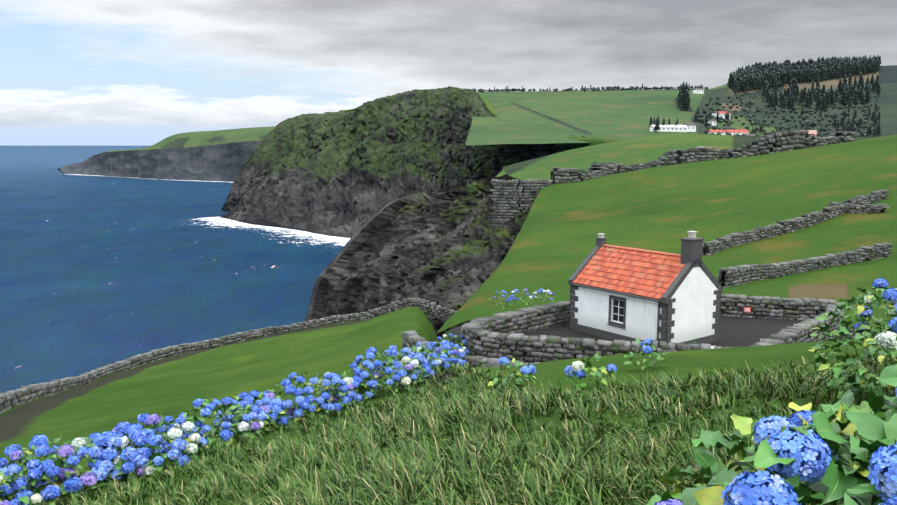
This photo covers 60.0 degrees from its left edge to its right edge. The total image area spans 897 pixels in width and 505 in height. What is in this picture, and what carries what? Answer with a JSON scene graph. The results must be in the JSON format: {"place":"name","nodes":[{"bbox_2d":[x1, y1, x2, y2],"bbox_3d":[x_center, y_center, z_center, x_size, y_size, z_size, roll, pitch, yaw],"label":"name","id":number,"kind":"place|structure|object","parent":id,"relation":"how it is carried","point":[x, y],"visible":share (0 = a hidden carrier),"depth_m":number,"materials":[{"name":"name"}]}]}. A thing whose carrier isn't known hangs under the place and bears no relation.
{"place":"outdoors","nodes":[
{"label":"outdoors","id":0,"kind":"place"},
{"bbox_2d":[58,141,260,181],"bbox_3d":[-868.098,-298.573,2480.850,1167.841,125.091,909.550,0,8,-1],"label":"distant sea cliff","id":1,"kind":"structure","parent":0,"point":[226,162],"depth_m":2368.22,"materials":[{"name":"grey stone"}]},
{"bbox_2d":[0,146,347,392],"bbox_3d":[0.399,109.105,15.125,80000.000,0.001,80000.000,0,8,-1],"label":"sea","id":2,"kind":"structure","parent":0,"point":[96,272],"depth_m":690.25,"materials":[{"name":"blue liquid"}]},
{"bbox_2d":[69,174,231,182],"bbox_3d":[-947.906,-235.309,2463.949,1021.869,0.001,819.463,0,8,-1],"label":"surf foam","id":3,"kind":"object","parent":2,"relation":"on","point":[153,179],"visible":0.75,"depth_m":2321.12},
{"bbox_2d":[169,217,350,253],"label":"surf foam","id":4,"kind":"object","parent":2,"relation":"on","point":[229,222],"visible":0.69,"depth_m":989.05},
{"bbox_2d":[99,126,275,153],"bbox_3d":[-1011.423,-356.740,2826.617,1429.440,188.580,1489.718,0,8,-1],"label":"grassy headland top","id":5,"kind":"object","parent":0,"point":[195,139],"depth_m":2388.80,"materials":[{"name":"green plant"}]},
{"bbox_2d":[0,298,473,413],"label":"stone wall","id":6,"kind":"structure","parent":0,"point":[19,396],"depth_m":82.63,"materials":[{"name":"grey stone"}]},
{"bbox_2d":[219,86,584,237],"bbox_3d":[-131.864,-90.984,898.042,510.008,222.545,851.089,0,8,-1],"label":"headland cliff","id":7,"kind":"structure","parent":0,"point":[340,173],"depth_m":990.11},
{"bbox_2d":[221,92,628,209],"bbox_3d":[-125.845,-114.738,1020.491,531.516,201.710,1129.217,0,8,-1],"label":"headland turf cap","id":8,"kind":"object","parent":7,"relation":"on","point":[593,140],"depth_m":546.75,"materials":[{"name":"green plant"}]},
{"bbox_2d":[304,174,550,340],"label":"cliff","id":9,"kind":"structure","parent":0,"point":[449,248],"depth_m":226.87,"materials":[{"name":"grey stone"}]},
{"bbox_2d":[0,304,896,504],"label":"grassy ground","id":10,"kind":"structure","parent":0,"point":[175,386],"depth_m":30.54,"materials":[{"name":"green plant"}]},
{"bbox_2d":[0,463,46,504],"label":"hydrangea bush","id":11,"kind":"object","parent":10,"relation":"on","point":[15,470],"visible":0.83,"depth_m":11.47,"materials":[{"name":"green plant"}]},
{"bbox_2d":[5,463,62,501],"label":"hydrangea bush","id":12,"kind":"object","parent":10,"relation":"on","point":[52,480],"visible":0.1,"depth_m":12.27,"materials":[{"name":"blue plant"}]},
{"bbox_2d":[0,434,122,504],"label":"hydrangea bush","id":13,"kind":"object","parent":10,"relation":"on","point":[44,470],"visible":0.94,"depth_m":11.93,"materials":[{"name":"blue plant"}]},
{"bbox_2d":[53,422,170,490],"bbox_3d":[-5.679,3.497,13.043,1.895,1.127,1.872,0,8,-1],"label":"hydrangea bush","id":14,"kind":"object","parent":10,"relation":"on","point":[112,439],"visible":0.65,"depth_m":12.62,"materials":[{"name":"blue plant"}]},
{"bbox_2d":[101,413,208,482],"bbox_3d":[-5.151,3.393,13.414,1.880,1.174,1.852,0,8,-1],"label":"hydrangea bush","id":15,"kind":"object","parent":10,"relation":"on","point":[180,450],"visible":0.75,"depth_m":13.05,"materials":[{"name":"blue plant"}]},
{"bbox_2d":[129,416,214,458],"bbox_3d":[-5.215,3.598,14.600,1.584,0.973,1.535,0,8,-1],"label":"hydrangea bush","id":16,"kind":"object","parent":10,"relation":"on","point":[198,423],"visible":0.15,"depth_m":14.46,"materials":[{"name":"blue plant"}]},
{"bbox_2d":[173,397,268,450],"bbox_3d":[-4.429,3.325,15.006,1.835,1.050,1.811,0,8,-1],"label":"hydrangea bush","id":17,"kind":"object","parent":10,"relation":"on","point":[255,417],"visible":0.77,"depth_m":14.76,"materials":[{"name":"blue plant"}]},
{"bbox_2d":[213,400,281,437],"bbox_3d":[-4.100,3.471,15.969,1.416,0.930,1.502,0,8,-1],"label":"hydrangea bush","id":18,"kind":"object","parent":10,"relation":"on","point":[261,405],"visible":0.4,"depth_m":15.75,"materials":[{"name":"blue plant"}]},
{"bbox_2d":[214,390,295,438],"bbox_3d":[-4.047,3.417,16.366,1.743,1.003,1.739,0,8,-1],"label":"hydrangea bush","id":19,"kind":"object","parent":10,"relation":"on","point":[253,395],"visible":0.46,"depth_m":16.06,"materials":[{"name":"blue plant"}]},
{"bbox_2d":[263,372,351,422],"bbox_3d":[-3.065,3.172,16.891,1.965,1.158,1.973,4,9,28],"label":"hydrangea bush","id":20,"kind":"object","parent":10,"relation":"on","point":[304,405],"visible":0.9,"depth_m":16.34,"materials":[{"name":"blue plant"}]},
{"bbox_2d":[310,374,368,407],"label":"hydrangea bush","id":21,"kind":"object","parent":10,"relation":"on","point":[353,395],"visible":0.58,"depth_m":17.55,"materials":[{"name":"blue plant"}]},
{"bbox_2d":[315,371,377,401],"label":"hydrangea bush","id":22,"kind":"object","parent":10,"relation":"on","point":[357,384],"visible":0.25,"depth_m":17.93,"materials":[{"name":"blue plant"}]},
{"bbox_2d":[348,345,431,395],"bbox_3d":[-1.408,2.838,18.689,2.053,1.146,1.970,0,8,-1],"label":"hydrangea bush","id":23,"kind":"object","parent":10,"relation":"on","point":[407,364],"visible":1,"depth_m":18.19,"materials":[{"name":"blue plant"}]},
{"bbox_2d":[370,352,434,389],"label":"hydrangea bush","id":24,"kind":"object","parent":10,"relation":"on","point":[378,373],"visible":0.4,"depth_m":19.21,"materials":[{"name":"blue plant"}]},
{"bbox_2d":[392,347,449,373],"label":"hydrangea bush","id":25,"kind":"object","parent":10,"relation":"on","point":[440,359],"visible":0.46,"depth_m":20.54,"materials":[{"name":"blue plant"}]},
{"bbox_2d":[410,342,450,366],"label":"hydrangea bush","id":26,"kind":"object","parent":10,"relation":"on","point":[432,344],"visible":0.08,"depth_m":23.40,"materials":[{"name":"blue plant"}]},
{"bbox_2d":[413,340,464,365],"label":"hydrangea bush","id":27,"kind":"object","parent":10,"relation":"on","point":[455,356],"visible":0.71,"depth_m":21.99,"materials":[{"name":"blue plant"}]},
{"bbox_2d":[437,333,466,349],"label":"hydrangea bush","id":28,"kind":"object","parent":10,"relation":"on","point":[452,337],"visible":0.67,"depth_m":38.10,"materials":[{"name":"blue plant"}]},
{"bbox_2d":[10,346,895,504],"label":"grass","id":29,"kind":"structure","parent":10,"relation":"on","point":[492,450],"depth_m":9.52,"materials":[{"name":"green plant"}]},
{"bbox_2d":[450,344,469,354],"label":"hydrangea bush","id":30,"kind":"object","parent":10,"relation":"on","point":[465,349],"visible":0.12,"depth_m":36.57,"materials":[{"name":"blue plant"}]},
{"bbox_2d":[401,330,538,367],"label":"low wall","id":31,"kind":"structure","parent":10,"relation":"on","point":[411,338],"depth_m":33.54,"materials":[{"name":"stone"}]},
{"bbox_2d":[487,356,537,391],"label":"hydrangea bush","id":32,"kind":"object","parent":10,"relation":"on","point":[528,372],"visible":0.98,"depth_m":15.55,"materials":[{"name":"blue plant"}]},
{"bbox_2d":[479,313,614,361],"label":"terrace wall","id":33,"kind":"structure","parent":10,"relation":"on","point":[524,355],"depth_m":35.80,"materials":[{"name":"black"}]},
{"bbox_2d":[564,353,617,389],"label":"hydrangea bush","id":34,"kind":"object","parent":10,"relation":"on","point":[578,367],"visible":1,"depth_m":14.72,"materials":[{"name":"green plant"}]},
{"bbox_2d":[460,301,735,362],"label":"terrace wall","id":35,"kind":"structure","parent":10,"relation":"on","point":[493,333],"depth_m":36.05,"materials":[{"name":"stone"}]},
{"bbox_2d":[568,237,722,344],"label":"house stone trim","id":36,"kind":"structure","parent":10,"relation":"on","point":[691,252],"depth_m":38.55,"materials":[{"name":"grey stone"}]},
{"bbox_2d":[623,337,670,370],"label":"hydrangea bush","id":37,"kind":"object","parent":10,"relation":"on","point":[647,349],"visible":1,"depth_m":16.70,"materials":[{"name":"green plant"}]},
{"bbox_2d":[647,359,896,504],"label":"hydrangea bush","id":38,"kind":"object","parent":10,"relation":"on","point":[795,459],"visible":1,"depth_m":2.77,"materials":[{"name":"green plant"}]},
{"bbox_2d":[749,302,843,346],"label":"terrace wall","id":39,"kind":"structure","parent":10,"relation":"on","point":[798,333],"depth_m":37.91,"materials":[{"name":"stone"}]},
{"bbox_2d":[808,278,896,408],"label":"hydrangea bush","id":40,"kind":"object","parent":10,"relation":"on","point":[885,339],"visible":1,"depth_m":9.95,"materials":[{"name":"green plant"}]},
{"bbox_2d":[0,0,896,145],"label":"sky","id":41,"kind":"structure","parent":0,"point":[73,72],"materials":[{"name":"grey"}]},
{"bbox_2d":[490,179,553,227],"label":"stone wall","id":42,"kind":"structure","parent":0,"point":[501,202],"depth_m":194.39,"materials":[{"name":"grey stone"}]},
{"bbox_2d":[572,266,718,342],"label":"house walls","id":43,"kind":"structure","parent":0,"point":[693,305],"depth_m":38.35,"materials":[{"name":"white paint"}]},
{"bbox_2d":[612,298,622,322],"bbox_3d":[8.634,2.951,39.343,0.060,1.200,0.840,-6,10,-37],"label":"window frame","id":44,"kind":"object","parent":43,"relation":"in","point":[618,311],"visible":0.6,"depth_m":39.43,"materials":[{"name":"white wood"}]},
{"bbox_2d":[613,299,623,321],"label":"window panes","id":45,"kind":"structure","parent":44,"relation":"in","point":[615,309],"depth_m":39.37,"materials":[{"name":"black glass"}]},
{"bbox_2d":[574,250,677,300],"bbox_3d":[10.155,0.903,40.339,4.440,1.780,5.780,-6,10,-37],"label":"house roof underlay","id":46,"kind":"object","parent":43,"relation":"on","point":[621,291],"depth_m":39.15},
{"bbox_2d":[573,246,684,298],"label":"house roof tiles","id":47,"kind":"object","parent":46,"relation":"on","point":[619,270],"visible":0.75,"depth_m":39.49,"materials":[{"name":"orange tile"}]},
{"bbox_2d":[603,244,680,256],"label":"house ridge tiles","id":48,"kind":"object","parent":47,"relation":"on","point":[636,249],"visible":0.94,"depth_m":40.28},
{"bbox_2d":[598,231,696,237],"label":"chimney pots","id":49,"kind":"object","parent":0,"point":[691,234],"visible":1,"depth_m":37.74,"materials":[{"name":"beige ceramic"}]},
{"bbox_2d":[437,135,896,332],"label":"hillside terrain","id":50,"kind":"structure","parent":0,"point":[666,208],"depth_m":114.46,"materials":[{"name":"green plant"}]},
{"bbox_2d":[490,290,518,308],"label":"hydrangea bush","id":51,"kind":"object","parent":50,"relation":"on","point":[509,299],"visible":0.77,"depth_m":50.47,"materials":[{"name":"blue plant"}]},
{"bbox_2d":[508,289,536,304],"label":"hydrangea bush","id":52,"kind":"object","parent":50,"relation":"on","point":[515,292],"visible":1,"depth_m":50.62,"materials":[{"name":"blue plant"}]},
{"bbox_2d":[526,288,555,303],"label":"hydrangea bush","id":53,"kind":"object","parent":50,"relation":"on","point":[542,291],"visible":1,"depth_m":50.43,"materials":[{"name":"blue plant"}]},
{"bbox_2d":[702,190,887,255],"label":"hill wall","id":54,"kind":"structure","parent":50,"relation":"on","point":[722,243],"depth_m":94.41,"materials":[{"name":"stone"}]},
{"bbox_2d":[717,242,892,287],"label":"hill wall","id":55,"kind":"structure","parent":50,"relation":"on","point":[739,274],"depth_m":72.10,"materials":[{"name":"stone"}]},
{"bbox_2d":[828,202,888,213],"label":"hill wall","id":56,"kind":"structure","parent":50,"relation":"on","point":[865,208],"depth_m":97.52,"materials":[{"name":"stone"}]},
{"bbox_2d":[465,65,896,144],"bbox_3d":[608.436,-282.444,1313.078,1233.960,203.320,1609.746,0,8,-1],"label":"hills","id":57,"kind":"structure","parent":0,"point":[539,117],"depth_m":840.98,"materials":[{"name":"green plant"}]},
{"bbox_2d":[649,125,686,131],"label":"long white building","id":58,"kind":"structure","parent":57,"relation":"on","point":[672,128],"depth_m":641.68,"materials":[{"name":"white paint"}]},
{"bbox_2d":[471,84,880,136],"bbox_3d":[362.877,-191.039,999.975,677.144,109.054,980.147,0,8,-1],"label":"shrubs","id":59,"kind":"object","parent":57,"relation":"on","point":[863,132],"visible":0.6,"depth_m":893.94,"materials":[{"name":"green plant"}]},
{"bbox_2d":[687,126,695,131],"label":"farmhouse walls","id":60,"kind":"structure","parent":57,"relation":"on","point":[691,129],"depth_m":649.34,"materials":[{"name":"white paint"}]},
{"bbox_2d":[683,123,695,125],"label":"roof","id":61,"kind":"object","parent":60,"relation":"on","point":[689,124],"visible":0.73,"depth_m":649.88,"materials":[{"name":"grey"}]},
{"bbox_2d":[693,90,703,93],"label":"farm house walls","id":62,"kind":"structure","parent":57,"relation":"on","point":[698,92],"depth_m":1057.26,"materials":[{"name":"white paint"}]},
{"bbox_2d":[708,120,715,125],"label":"farm house","id":63,"kind":"structure","parent":57,"relation":"on","point":[713,122],"depth_m":730.43,"materials":[{"name":"white paint"}]},
{"bbox_2d":[708,130,725,134],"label":"farm house","id":64,"kind":"structure","parent":57,"relation":"on","point":[722,132],"depth_m":650.70,"materials":[{"name":"white"}]},
{"bbox_2d":[725,130,748,135],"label":"farm house","id":65,"kind":"structure","parent":57,"relation":"on","point":[734,132],"depth_m":649.97,"materials":[{"name":"white"}]},
{"bbox_2d":[648,103,880,136],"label":"trees","id":66,"kind":"object","parent":57,"relation":"on","point":[877,131],"visible":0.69,"depth_m":744.89,"materials":[{"name":"green plant"}]},
{"bbox_2d":[676,54,881,111],"bbox_3d":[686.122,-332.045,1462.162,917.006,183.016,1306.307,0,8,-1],"label":"conifer trees","id":67,"kind":"object","parent":57,"relation":"on","point":[767,76],"visible":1,"depth_m":1284.28,"materials":[{"name":"green plant"}]},
{"bbox_2d":[800,130,816,136],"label":"farm house","id":68,"kind":"structure","parent":57,"relation":"on","point":[814,132],"depth_m":666.06,"materials":[{"name":"white"}]},
{"bbox_2d":[495,133,876,179],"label":"field terrain","id":69,"kind":"structure","parent":0,"point":[639,150],"depth_m":361.75,"materials":[{"name":"green plant"}]},
{"bbox_2d":[551,130,855,183],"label":"stone wall","id":70,"kind":"structure","parent":0,"point":[798,139],"depth_m":201.51,"materials":[{"name":"grey stone"}]},
{"bbox_2d":[720,294,836,319],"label":"terrace wall","id":71,"kind":"structure","parent":0,"point":[799,306],"depth_m":44.48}
]}

